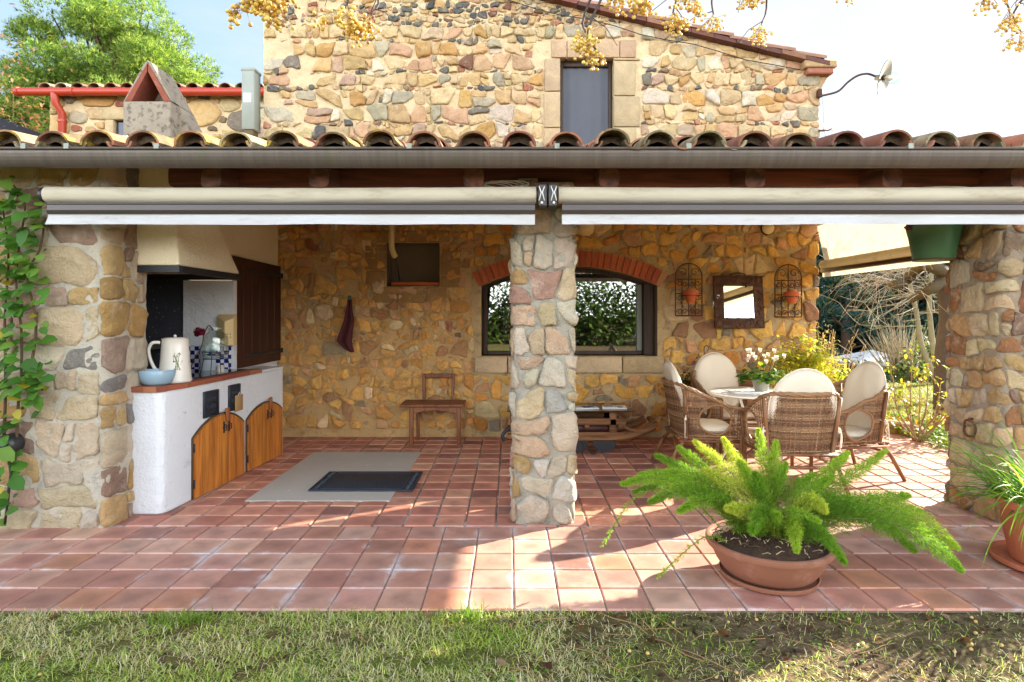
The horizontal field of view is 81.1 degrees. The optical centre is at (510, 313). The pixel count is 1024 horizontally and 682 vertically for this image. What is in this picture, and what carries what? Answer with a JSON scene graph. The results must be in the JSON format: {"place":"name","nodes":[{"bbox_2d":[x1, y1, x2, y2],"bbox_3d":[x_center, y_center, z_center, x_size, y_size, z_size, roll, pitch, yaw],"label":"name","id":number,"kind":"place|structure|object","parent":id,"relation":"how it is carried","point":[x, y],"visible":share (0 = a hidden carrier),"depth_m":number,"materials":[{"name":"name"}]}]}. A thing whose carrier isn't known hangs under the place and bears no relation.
{"place":"outdoors","nodes":[
{"label":"outdoors","id":0,"kind":"place"},
{"bbox_2d":[0,437,1023,613],"bbox_3d":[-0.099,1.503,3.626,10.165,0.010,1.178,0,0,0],"label":"terrace paving","id":1,"kind":"structure","parent":0,"point":[32,560],"depth_m":3.47,"materials":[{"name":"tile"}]},
{"bbox_2d":[601,427,964,595],"bbox_3d":[1.494,1.101,3.401,1.998,0.793,0.841,0,0,0],"label":"foxtail fern","id":2,"kind":"object","parent":1,"relation":"on","point":[761,542],"visible":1,"depth_m":3.31,"materials":[{"name":"green plant"}]},
{"bbox_2d":[911,421,1023,572],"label":"spider plant","id":3,"kind":"object","parent":1,"relation":"on","point":[1008,551],"visible":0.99,"depth_m":3.66,"materials":[{"name":"green plant"}]},
{"bbox_2d":[0,324,1023,681],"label":"ground","id":4,"kind":"structure","parent":0,"point":[920,650],"depth_m":2.74,"materials":[{"name":"plant"}]},
{"bbox_2d":[21,96,48,131],"bbox_3d":[-17.202,-3.137,21.341,5.919,9.681,5.590,0,0,0],"label":"pine tree","id":5,"kind":"object","parent":4,"relation":"on","point":[29,125],"depth_m":20.89,"materials":[{"name":"green plant"}]},
{"bbox_2d":[0,3,72,131],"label":"autumn bush","id":6,"kind":"object","parent":4,"relation":"on","point":[16,103],"visible":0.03,"depth_m":13.10,"materials":[{"name":"green plant"}]},
{"bbox_2d":[0,136,148,529],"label":"porch side wall","id":7,"kind":"structure","parent":4,"relation":"on","point":[77,452],"depth_m":4.19,"materials":[{"name":"stone"}]},
{"bbox_2d":[0,433,24,524],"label":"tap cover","id":8,"kind":"object","parent":7,"relation":"attached to","point":[15,443],"visible":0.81,"depth_m":4.11,"materials":[{"name":"black plastic"}]},
{"bbox_2d":[0,171,57,525],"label":"wall vine","id":9,"kind":"object","parent":7,"relation":"attached to","point":[29,381],"depth_m":4.06,"materials":[{"name":"green plant"}]},
{"bbox_2d":[37,187,537,224],"bbox_3d":[-1.478,-0.726,4.048,3.365,0.268,0.174,0,0,0],"label":"awning","id":10,"kind":"object","parent":7,"relation":"attached to","point":[279,206],"visible":0.98,"depth_m":3.98,"materials":[{"name":"fabric"}]},
{"bbox_2d":[537,184,556,209],"bbox_3d":[0.250,-0.788,4.037,0.128,0.147,0.166,0,0,0],"label":"awning bracket","id":11,"kind":"object","parent":10,"relation":"attached to","point":[547,197],"visible":0.98,"depth_m":3.97,"materials":[{"name":"black plastic"}]},
{"bbox_2d":[0,128,1023,187],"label":"porch roof","id":12,"kind":"structure","parent":7,"relation":"on","point":[609,157],"depth_m":3.88,"materials":[{"name":"tile"}]},
{"bbox_2d":[482,180,569,187],"bbox_3d":[0.091,-0.884,4.190,0.659,0.109,0.032,0,0,0],"label":"coiled cable","id":13,"kind":"object","parent":12,"relation":"attached to","point":[492,182],"visible":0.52,"depth_m":4.18,"materials":[{"name":"brown"}]},
{"bbox_2d":[518,178,537,181],"bbox_3d":[0.130,-0.940,4.334,0.140,0.070,0.072,0,0,0],"label":"junction box","id":14,"kind":"object","parent":12,"relation":"attached to","point":[530,179],"visible":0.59,"depth_m":4.30,"materials":[{"name":"brown metal"}]},
{"bbox_2d":[557,187,1023,224],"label":"awning","id":15,"kind":"object","parent":12,"relation":"attached to","point":[786,206],"visible":1,"depth_m":3.98,"materials":[{"name":"fabric"}]},
{"bbox_2d":[922,186,963,187],"bbox_3d":[3.049,-0.875,4.180,0.453,0.032,0.028,0,0,0],"label":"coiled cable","id":16,"kind":"object","parent":15,"relation":"attached to","point":[944,186],"visible":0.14,"depth_m":4.17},
{"bbox_2d":[817,224,949,276],"bbox_3d":[3.761,-0.853,6.062,0.182,0.815,2.425,0,0,0],"label":"side awning","id":17,"kind":"object","parent":12,"relation":"hanging from","point":[853,248],"visible":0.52,"depth_m":6.39,"materials":[{"name":"beige fabric"}]},
{"bbox_2d":[0,0,222,133],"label":"pine tree","id":18,"kind":"object","parent":4,"relation":"on","point":[127,57],"visible":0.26,"depth_m":21.45,"materials":[{"name":"green plant"}]},
{"bbox_2d":[12,82,263,137],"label":"stone wing","id":19,"kind":"structure","parent":4,"relation":"on","point":[79,109],"depth_m":10.55,"materials":[{"name":"stone"}]},
{"bbox_2d":[117,121,122,135],"bbox_3d":[-6.890,-3.239,10.660,0.214,0.378,0.040,0,0,0],"label":"window","id":20,"kind":"structure","parent":19,"relation":"in","point":[119,123],"depth_m":10.64,"materials":[{"name":"white glass"}]},
{"bbox_2d":[497,659,505,666],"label":"dead leaf","id":21,"kind":"object","parent":4,"relation":"on","point":[501,662],"visible":1,"depth_m":2.58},
{"bbox_2d":[509,667,543,681],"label":"dry stalk","id":22,"kind":"object","parent":4,"relation":"on","point":[526,670],"visible":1,"depth_m":2.53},
{"bbox_2d":[542,661,551,669],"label":"dead leaf","id":23,"kind":"object","parent":4,"relation":"on","point":[547,665],"visible":1,"depth_m":2.56,"materials":[{"name":"plant"}]},
{"bbox_2d":[263,0,836,436],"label":"stone house","id":24,"kind":"structure","parent":4,"relation":"on","point":[451,72],"depth_m":7.28,"materials":[{"name":"stone"}]},
{"bbox_2d":[241,67,260,136],"bbox_3d":[-3.125,-2.518,7.223,0.170,0.835,0.195,0,0,0],"label":"chimney pipe","id":25,"kind":"object","parent":24,"relation":"attached to","point":[251,76],"visible":0.86,"depth_m":7.13,"materials":[{"name":"grey metal"}]},
{"bbox_2d":[330,224,337,258],"bbox_3d":[-2.138,-1.037,7.269,0.090,0.742,0.062,0,0,0],"label":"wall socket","id":26,"kind":"object","parent":24,"relation":"attached to","point":[334,255],"depth_m":7.24,"materials":[{"name":"beige plastic"}]},
{"bbox_2d":[337,295,353,352],"bbox_3d":[-1.980,0.122,7.197,0.204,0.689,0.050,0,0,0],"label":"hanging cloth","id":27,"kind":"object","parent":24,"relation":"hanging from","point":[344,339],"visible":1,"depth_m":7.19,"materials":[{"name":"fabric"}]},
{"bbox_2d":[388,225,399,280],"bbox_3d":[-1.391,-0.825,7.235,0.171,0.852,0.124,0,0,-29],"label":"conduit","id":28,"kind":"object","parent":24,"relation":"attached to","point":[391,246],"visible":0.84,"depth_m":7.17,"materials":[{"name":"beige plastic"}]},
{"bbox_2d":[482,268,653,354],"bbox_3d":[0.723,-0.045,7.545,2.147,1.111,0.250,0,0,0],"label":"arched window","id":29,"kind":"structure","parent":24,"relation":"in","point":[644,292],"depth_m":7.49,"materials":[{"name":"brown wood"}]},
{"bbox_2d":[576,224,593,235],"bbox_3d":[0.893,-1.006,7.201,0.236,0.145,0.238,0,0,0],"label":"wall light","id":30,"kind":"object","parent":24,"relation":"attached to","point":[585,229],"visible":0.8,"depth_m":7.11,"materials":[{"name":"glass"}]},
{"bbox_2d":[544,40,639,144],"bbox_3d":[0.996,-2.413,7.355,1.169,1.825,0.210,0,0,0],"label":"upper window","id":31,"kind":"structure","parent":24,"relation":"in","point":[585,105],"depth_m":7.26,"materials":[{"name":"stone"}]},
{"bbox_2d":[675,263,702,315],"bbox_3d":[2.153,-0.293,7.127,0.335,0.645,0.191,0,0,0],"label":"iron trellis","id":32,"kind":"object","parent":24,"relation":"attached to","point":[690,294],"visible":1,"depth_m":7.21,"materials":[{"name":"black metal"}]},
{"bbox_2d":[712,272,764,327],"bbox_3d":[2.757,-0.163,7.206,0.661,0.681,0.042,0,-5,-8],"label":"wall mirror","id":33,"kind":"object","parent":24,"relation":"attached to","point":[739,302],"depth_m":7.20,"materials":[{"name":"wood"}]},
{"bbox_2d":[760,225,774,234],"bbox_3d":[3.121,-1.038,7.237,0.172,0.172,0.065,0,0,0],"label":"wall light","id":34,"kind":"object","parent":24,"relation":"attached to","point":[767,229],"visible":0.79,"depth_m":7.22,"materials":[{"name":"glass"}]},
{"bbox_2d":[774,264,801,317],"bbox_3d":[3.353,-0.278,7.127,0.335,0.645,0.191,0,0,0],"label":"iron trellis","id":35,"kind":"object","parent":24,"relation":"attached to","point":[791,296],"visible":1,"depth_m":7.21,"materials":[{"name":"black metal"}]},
{"bbox_2d":[818,98,833,135],"bbox_3d":[3.817,-2.275,7.220,0.194,0.750,0.044,0,0,0],"label":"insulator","id":36,"kind":"object","parent":24,"relation":"attached to","point":[831,129],"visible":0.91,"depth_m":7.21,"materials":[{"name":"ceramic"}]},
{"bbox_2d":[816,59,897,98],"bbox_3d":[4.165,-2.812,7.154,0.925,0.413,0.316,0,0,0],"label":"outdoor wall lamp","id":37,"kind":"object","parent":24,"relation":"attached to","point":[884,77],"visible":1,"depth_m":7.19,"materials":[{"name":"metal"}]},
{"bbox_2d":[574,647,628,673],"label":"dry stalk","id":38,"kind":"object","parent":4,"relation":"on","point":[600,658],"visible":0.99,"depth_m":2.61,"materials":[{"name":"plant"}]},
{"bbox_2d":[598,611,647,634],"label":"dry stalk","id":39,"kind":"object","parent":4,"relation":"on","point":[624,621],"visible":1,"depth_m":2.92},
{"bbox_2d":[225,0,1023,71],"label":"chinaberry tree","id":40,"kind":"object","parent":4,"relation":"on","point":[355,27],"visible":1,"depth_m":3.00,"materials":[{"name":"yellow plant"}]},
{"bbox_2d":[621,661,667,667],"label":"dry stalk","id":41,"kind":"object","parent":4,"relation":"on","point":[644,663],"visible":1,"depth_m":2.57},
{"bbox_2d":[642,609,684,635],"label":"dry stalk","id":42,"kind":"object","parent":4,"relation":"on","point":[664,622],"visible":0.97,"depth_m":2.91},
{"bbox_2d":[647,637,703,661],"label":"dry stalk","id":43,"kind":"object","parent":4,"relation":"on","point":[679,650],"visible":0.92,"depth_m":2.67,"materials":[{"name":"plant"}]},
{"bbox_2d":[683,649,729,670],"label":"dry stalk","id":44,"kind":"object","parent":4,"relation":"on","point":[707,659],"visible":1,"depth_m":2.61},
{"bbox_2d":[690,627,731,642],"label":"dry stalk","id":45,"kind":"object","parent":4,"relation":"on","point":[708,634],"visible":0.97,"depth_m":2.81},
{"bbox_2d":[718,629,727,634],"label":"dead leaf","id":46,"kind":"object","parent":4,"relation":"on","point":[724,632],"visible":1,"depth_m":2.81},
{"bbox_2d":[781,656,791,661],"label":"dead leaf","id":47,"kind":"object","parent":4,"relation":"on","point":[786,658],"visible":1,"depth_m":2.60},
{"bbox_2d":[779,636,827,650],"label":"dry stalk","id":48,"kind":"object","parent":4,"relation":"on","point":[804,643],"visible":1,"depth_m":2.74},
{"bbox_2d":[816,362,856,391],"bbox_3d":[5.028,1.160,9.400,0.720,0.743,1.660,0,0,0],"label":"picnic table","id":49,"kind":"object","parent":4,"relation":"on","point":[842,367],"visible":0.06,"depth_m":9.14,"materials":[{"name":"grey wood"}]},
{"bbox_2d":[816,275,881,352],"bbox_3d":[20.219,-2.344,40.356,10.197,15.624,8.780,0,0,0],"label":"dark conifer","id":50,"kind":"object","parent":4,"relation":"on","point":[835,328],"depth_m":39.40,"materials":[{"name":"green plant"}]},
{"bbox_2d":[824,349,896,382],"bbox_3d":[10.230,1.981,18.339,3.216,1.785,2.057,0,0,0],"label":"hedge bush","id":51,"kind":"object","parent":4,"relation":"on","point":[850,362],"visible":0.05,"depth_m":18.58,"materials":[{"name":"green plant"}]},
{"bbox_2d":[816,232,919,383],"bbox_3d":[20.090,-1.165,35.599,8.818,13.256,7.733,0,0,-44],"label":"dark conifer","id":52,"kind":"object","parent":4,"relation":"on","point":[826,284],"visible":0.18,"depth_m":34.77,"materials":[{"name":"green plant"}]},
{"bbox_2d":[816,288,930,357],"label":"dark conifer","id":53,"kind":"object","parent":4,"relation":"on","point":[820,331],"visible":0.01,"depth_m":40.96,"materials":[{"name":"green plant"}]},
{"bbox_2d":[829,350,917,382],"bbox_3d":[16.316,2.760,27.000,2.537,2.286,2.537,0,0,0],"label":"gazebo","id":54,"kind":"object","parent":4,"relation":"on","point":[867,356],"visible":0.3,"depth_m":26.48,"materials":[{"name":"fabric"}]},
{"bbox_2d":[820,255,930,326],"bbox_3d":[7.699,-0.490,11.971,2.582,3.989,4.214,0,0,-43],"label":"bare tree","id":55,"kind":"object","parent":4,"relation":"on","point":[879,291],"visible":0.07,"depth_m":11.88,"materials":[{"name":"beige plant"}]},
{"bbox_2d":[857,643,894,653],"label":"dry stalk","id":56,"kind":"object","parent":4,"relation":"on","point":[876,648],"visible":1,"depth_m":2.69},
{"bbox_2d":[820,268,938,382],"bbox_3d":[8.807,-0.676,12.887,4.144,4.474,2.706,0,0,0],"label":"slender tree","id":57,"kind":"object","parent":4,"relation":"on","point":[923,350],"visible":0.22,"depth_m":12.96,"materials":[{"name":"brown plant"}]},
{"bbox_2d":[861,653,905,660],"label":"dry stalk","id":58,"kind":"object","parent":4,"relation":"on","point":[883,656],"visible":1,"depth_m":2.64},
{"bbox_2d":[820,262,949,416],"bbox_3d":[5.516,-0.244,8.401,2.410,3.496,2.043,0,0,-43],"label":"bare tree","id":59,"kind":"object","parent":4,"relation":"on","point":[939,271],"visible":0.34,"depth_m":8.43,"materials":[{"name":"brown plant"}]},
{"bbox_2d":[840,317,935,382],"bbox_3d":[11.106,1.162,17.037,3.571,2.173,2.799,0,0,0],"label":"fan shrub","id":60,"kind":"object","parent":4,"relation":"on","point":[893,359],"visible":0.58,"depth_m":16.95,"materials":[{"name":"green plant"}]},
{"bbox_2d":[838,267,938,381],"bbox_3d":[25.483,-1.765,38.198,8.153,14.474,8.128,0,0,0],"label":"dark conifer","id":61,"kind":"object","parent":4,"relation":"on","point":[921,303],"visible":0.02,"depth_m":36.85,"materials":[{"name":"green plant"}]},
{"bbox_2d":[884,419,908,433],"bbox_3d":[4.889,1.454,7.598,0.424,0.224,0.288,0,0,0],"label":"rock","id":62,"kind":"object","parent":4,"relation":"on","point":[890,424],"visible":0.16,"depth_m":7.50,"materials":[{"name":"stone"}]},
{"bbox_2d":[883,320,935,383],"bbox_3d":[10.538,1.109,15.264,2.318,2.234,1.673,0,0,0],"label":"hedge bush","id":63,"kind":"object","parent":4,"relation":"on","point":[905,371],"visible":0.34,"depth_m":15.06,"materials":[{"name":"green plant"}]},
{"bbox_2d":[899,423,924,436],"bbox_3d":[4.965,1.461,7.399,0.309,0.208,0.267,0,0,0],"label":"rock","id":64,"kind":"object","parent":4,"relation":"on","point":[901,429],"visible":0.29,"depth_m":7.34,"materials":[{"name":"stone"}]},
{"bbox_2d":[899,670,934,681],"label":"dry stalk","id":65,"kind":"object","parent":4,"relation":"on","point":[918,676],"visible":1,"depth_m":2.49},
{"bbox_2d":[886,410,948,449],"bbox_3d":[5.172,1.428,7.551,0.920,0.149,2.188,0,0,0],"label":"ground cover","id":66,"kind":"object","parent":4,"relation":"on","point":[935,431],"visible":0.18,"depth_m":7.24,"materials":[{"name":"green plant"}]},
{"bbox_2d":[913,277,938,325],"bbox_3d":[28.933,-2.239,36.389,8.781,15.405,9.041,0,0,-33],"label":"dark conifer","id":67,"kind":"object","parent":4,"relation":"on","point":[936,316],"depth_m":36.75,"materials":[{"name":"green plant"}]},
{"bbox_2d":[926,416,946,433],"bbox_3d":[5.527,1.451,7.694,0.297,0.284,0.238,0,0,0],"label":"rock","id":68,"kind":"object","parent":4,"relation":"on","point":[932,423],"visible":0.12,"depth_m":7.63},
{"bbox_2d":[959,637,970,643],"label":"dead leaf","id":69,"kind":"object","parent":4,"relation":"on","point":[967,639],"visible":1,"depth_m":2.76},
{"bbox_2d":[0,598,1023,681],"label":"grass","id":70,"kind":"structure","parent":0,"point":[467,613],"depth_m":2.73,"materials":[{"name":"green plant"}]},
{"bbox_2d":[0,0,1023,137],"label":"sky","id":71,"kind":"structure","parent":0,"point":[954,75],"materials":[{"name":"white"}]},
{"bbox_2d":[112,431,1001,526],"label":"porch paving","id":72,"kind":"structure","parent":0,"point":[481,513],"depth_m":5.08,"materials":[{"name":"tile"}]},
{"bbox_2d":[0,118,282,513],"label":"barbecue","id":73,"kind":"object","parent":72,"relation":"on","point":[196,436],"visible":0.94,"depth_m":5.15,"materials":[{"name":"paint"}]},
{"bbox_2d":[138,368,175,385],"bbox_3d":[-2.715,0.486,4.605,0.255,0.113,0.250,0,0,0],"label":"bowl","id":74,"kind":"object","parent":73,"relation":"on","point":[152,377],"visible":0.96,"depth_m":4.51,"materials":[{"name":"blue ceramic"}]},
{"bbox_2d":[123,61,201,137],"bbox_3d":[-2.942,-1.610,5.170,0.585,1.020,0.360,0,0,0],"label":"chimney","id":75,"kind":"object","parent":73,"relation":"on","point":[155,101],"visible":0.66,"depth_m":5.00,"materials":[{"name":"concrete"}]},
{"bbox_2d":[146,334,192,382],"bbox_3d":[-2.698,0.353,4.780,0.294,0.380,0.248,0,0,0],"label":"jug","id":76,"kind":"object","parent":73,"relation":"on","point":[175,352],"visible":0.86,"depth_m":4.70,"materials":[{"name":"ceramic"}]},
{"bbox_2d":[191,325,212,367],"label":"dried flower","id":77,"kind":"object","parent":73,"relation":"on","point":[197,331],"visible":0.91,"depth_m":5.17,"materials":[{"name":"red plant"}]},
{"bbox_2d":[200,345,215,370],"bbox_3d":[-2.930,0.423,5.800,0.144,0.240,0.144,0,0,0],"label":"canister","id":78,"kind":"object","parent":73,"relation":"on","point":[207,363],"visible":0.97,"depth_m":5.74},
{"bbox_2d":[200,350,230,373],"bbox_3d":[-2.680,0.440,5.450,0.231,0.200,0.231,0,0,0],"label":"jar stand","id":79,"kind":"object","parent":73,"relation":"on","point":[211,352],"visible":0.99,"depth_m":5.39,"materials":[{"name":"black metal"}]},
{"bbox_2d":[203,327,225,357],"bbox_3d":[-2.680,0.262,5.450,0.204,0.276,0.203,0,0,0],"label":"glass jar","id":80,"kind":"object","parent":79,"relation":"on","point":[213,354],"visible":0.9,"depth_m":5.42,"materials":[{"name":"glass"}]},
{"bbox_2d":[191,407,244,499],"bbox_3d":[-2.511,1.156,5.198,0.072,0.667,0.813,0,0,4],"label":"door","id":81,"kind":"structure","parent":73,"relation":"in","point":[218,445],"depth_m":5.13,"materials":[{"name":"brown wood"}]},
{"bbox_2d":[216,365,224,371],"bbox_3d":[-2.720,0.513,5.620,0.072,0.060,0.072,0,0,0],"label":"cup","id":82,"kind":"object","parent":73,"relation":"on","point":[218,368],"visible":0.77,"depth_m":5.60,"materials":[{"name":"ceramic"}]},
{"bbox_2d":[217,314,236,344],"bbox_3d":[-2.825,0.157,5.918,0.180,0.307,0.137,0,0,0],"label":"socket box","id":83,"kind":"object","parent":73,"relation":"attached to","point":[227,324],"visible":1,"depth_m":5.90,"materials":[{"name":"beige plastic"}]},
{"bbox_2d":[235,392,242,411],"bbox_3d":[-2.475,0.799,5.468,0.012,0.172,0.130,0,0,4],"label":"price tag","id":84,"kind":"object","parent":73,"relation":"hanging from","point":[238,402],"visible":1,"depth_m":5.46,"materials":[{"name":"wood"}]},
{"bbox_2d":[232,256,282,368],"bbox_3d":[-2.784,-0.012,6.662,0.052,1.144,1.240,0,0,0],"label":"cupboard door","id":85,"kind":"structure","parent":73,"relation":"attached to","point":[258,312],"depth_m":6.60,"materials":[{"name":"red wood"}]},
{"bbox_2d":[245,397,281,471],"bbox_3d":[-2.451,1.167,6.008,0.072,0.645,0.753,0,0,4],"label":"door","id":86,"kind":"structure","parent":73,"relation":"in","point":[263,425],"depth_m":5.95,"materials":[{"name":"brown wood"}]},
{"bbox_2d":[245,452,420,501],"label":"floor slab","id":87,"kind":"structure","parent":72,"relation":"on","point":[298,481],"depth_m":5.68,"materials":[{"name":"concrete"}]},
{"bbox_2d":[308,471,422,491],"bbox_3d":[-1.260,1.488,5.330,0.880,0.016,0.600,0,0,0],"label":"door mat","id":88,"kind":"object","parent":87,"relation":"on","point":[368,481],"depth_m":5.30,"materials":[{"name":"rubber"}]},
{"bbox_2d":[399,373,465,444],"bbox_3d":[-0.895,1.109,7.021,0.730,0.782,0.421,0,0,0],"label":"wooden chair","id":89,"kind":"object","parent":72,"relation":"on","point":[417,407],"visible":1,"depth_m":6.86,"materials":[{"name":"brown wood"}]},
{"bbox_2d":[508,182,578,524],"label":"stone pillar","id":90,"kind":"structure","parent":72,"relation":"on","point":[544,319],"depth_m":4.25,"materials":[{"name":"stone"}]},
{"bbox_2d":[501,403,658,454],"bbox_3d":[0.754,1.265,6.600,1.708,0.474,0.640,0,0,0],"label":"cart table","id":91,"kind":"object","parent":72,"relation":"on","point":[601,428],"visible":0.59,"depth_m":6.38,"materials":[{"name":"brown wood"}]},
{"bbox_2d":[575,405,598,409],"bbox_3d":[0.820,1.020,6.520,0.260,0.014,0.200,0,0,-6],"label":"magazine","id":92,"kind":"object","parent":91,"relation":"on","point":[585,407],"visible":0.92,"depth_m":6.47,"materials":[{"name":"white paper"}]},
{"bbox_2d":[602,405,626,408],"bbox_3d":[1.140,1.020,6.560,0.260,0.014,0.200,0,0,6],"label":"magazine","id":93,"kind":"object","parent":91,"relation":"on","point":[614,407],"visible":1,"depth_m":6.49,"materials":[{"name":"white paper"}]},
{"bbox_2d":[673,402,700,444],"bbox_3d":[2.060,1.270,6.980,0.430,0.460,0.430,0,0,0],"label":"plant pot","id":94,"kind":"object","parent":72,"relation":"on","point":[677,441],"visible":0.09,"depth_m":6.83,"materials":[{"name":"ceramic"}]},
{"bbox_2d":[658,369,692,403],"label":"potted heather","id":95,"kind":"object","parent":94,"relation":"in","point":[686,380],"visible":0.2,"depth_m":6.90,"materials":[{"name":"green plant"}]},
{"bbox_2d":[651,359,742,467],"bbox_3d":[1.820,0.976,5.861,0.751,1.063,0.697,0,0,2],"label":"wicker armchair","id":96,"kind":"object","parent":72,"relation":"on","point":[685,425],"visible":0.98,"depth_m":5.61,"materials":[{"name":"brown wicker"}]},
{"bbox_2d":[690,352,767,456],"bbox_3d":[2.394,0.976,6.660,0.697,1.063,0.751,0,0,-8],"label":"wicker armchair","id":97,"kind":"object","parent":72,"relation":"on","point":[713,370],"visible":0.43,"depth_m":6.82,"materials":[{"name":"beige fabric"}]},
{"bbox_2d":[709,386,788,471],"bbox_3d":[2.400,1.135,5.900,0.830,0.741,0.830,0,0,0],"label":"garden table","id":98,"kind":"object","parent":72,"relation":"on","point":[723,392],"visible":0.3,"depth_m":5.82,"materials":[{"name":"white paint"}]},
{"bbox_2d":[728,390,765,392],"bbox_3d":[2.310,0.759,5.840,0.300,0.008,0.220,0,0,0],"label":"tray","id":99,"kind":"object","parent":98,"relation":"on","point":[743,391],"visible":0.66,"depth_m":5.82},
{"bbox_2d":[736,348,785,391],"bbox_3d":[2.454,0.544,5.832,0.527,0.421,0.452,0,0,0],"label":"cyclamen","id":100,"kind":"object","parent":99,"relation":"on","point":[760,383],"visible":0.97,"depth_m":5.79,"materials":[{"name":"white plant"}]},
{"bbox_2d":[739,368,849,497],"bbox_3d":[2.438,0.976,5.160,0.697,1.063,0.751,0,0,4],"label":"wicker armchair","id":101,"kind":"object","parent":72,"relation":"on","point":[801,412],"visible":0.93,"depth_m":4.92,"materials":[{"name":"wicker"}]},
{"bbox_2d":[763,322,850,390],"bbox_3d":[3.268,0.801,6.699,1.081,1.409,0.679,0,0,0],"label":"euonymus bush","id":102,"kind":"object","parent":72,"relation":"on","point":[810,363],"visible":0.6,"depth_m":6.62,"materials":[{"name":"yellow plant"}]},
{"bbox_2d":[816,323,868,387],"bbox_3d":[4.260,0.793,7.978,1.069,1.419,0.952,0,0,33],"label":"dry shrub","id":103,"kind":"object","parent":72,"relation":"on","point":[832,343],"visible":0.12,"depth_m":7.86,"materials":[{"name":"yellow plant"}]},
{"bbox_2d":[790,361,906,483],"bbox_3d":[3.140,0.976,5.626,0.751,1.063,0.697,0,0,-8],"label":"wicker armchair","id":104,"kind":"object","parent":72,"relation":"on","point":[864,394],"visible":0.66,"depth_m":5.43,"materials":[{"name":"beige fabric"}]},
{"bbox_2d":[884,349,947,441],"bbox_3d":[4.820,0.958,7.047,0.919,1.100,0.540,0,0,0],"label":"rose bush","id":105,"kind":"object","parent":72,"relation":"on","point":[930,417],"visible":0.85,"depth_m":7.01,"materials":[{"name":"yellow plant"}]},
{"bbox_2d":[943,224,1023,523],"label":"stone pillar","id":106,"kind":"structure","parent":72,"relation":"on","point":[984,323],"depth_m":4.39,"materials":[{"name":"stone"}]},
{"bbox_2d":[904,224,964,261],"bbox_3d":[3.271,-0.720,4.620,0.410,0.621,0.390,0,0,0],"label":"bucket","id":107,"kind":"object","parent":106,"relation":"hanging from","point":[933,242],"visible":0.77,"depth_m":4.50,"materials":[{"name":"green paint"}]},
{"bbox_2d":[963,418,976,437],"bbox_3d":[3.462,0.855,4.504,0.095,0.147,0.081,0,0,45],"label":"iron ring","id":108,"kind":"object","parent":106,"relation":"attached to","point":[974,424],"visible":0.93,"depth_m":4.49,"materials":[{"name":"metal"}]},
{"bbox_2d":[691,345,708,373],"bbox_3d":[2.266,0.573,7.035,0.307,0.415,0.203,0,0,0],"label":"orchid","id":109,"kind":"object","parent":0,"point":[693,362],"visible":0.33,"depth_m":7.02,"materials":[{"name":"black plant"}]},
{"bbox_2d":[886,382,948,449],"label":"grass","id":110,"kind":"structure","parent":0,"point":[914,392],"depth_m":10.62,"materials":[{"name":"green plant"}]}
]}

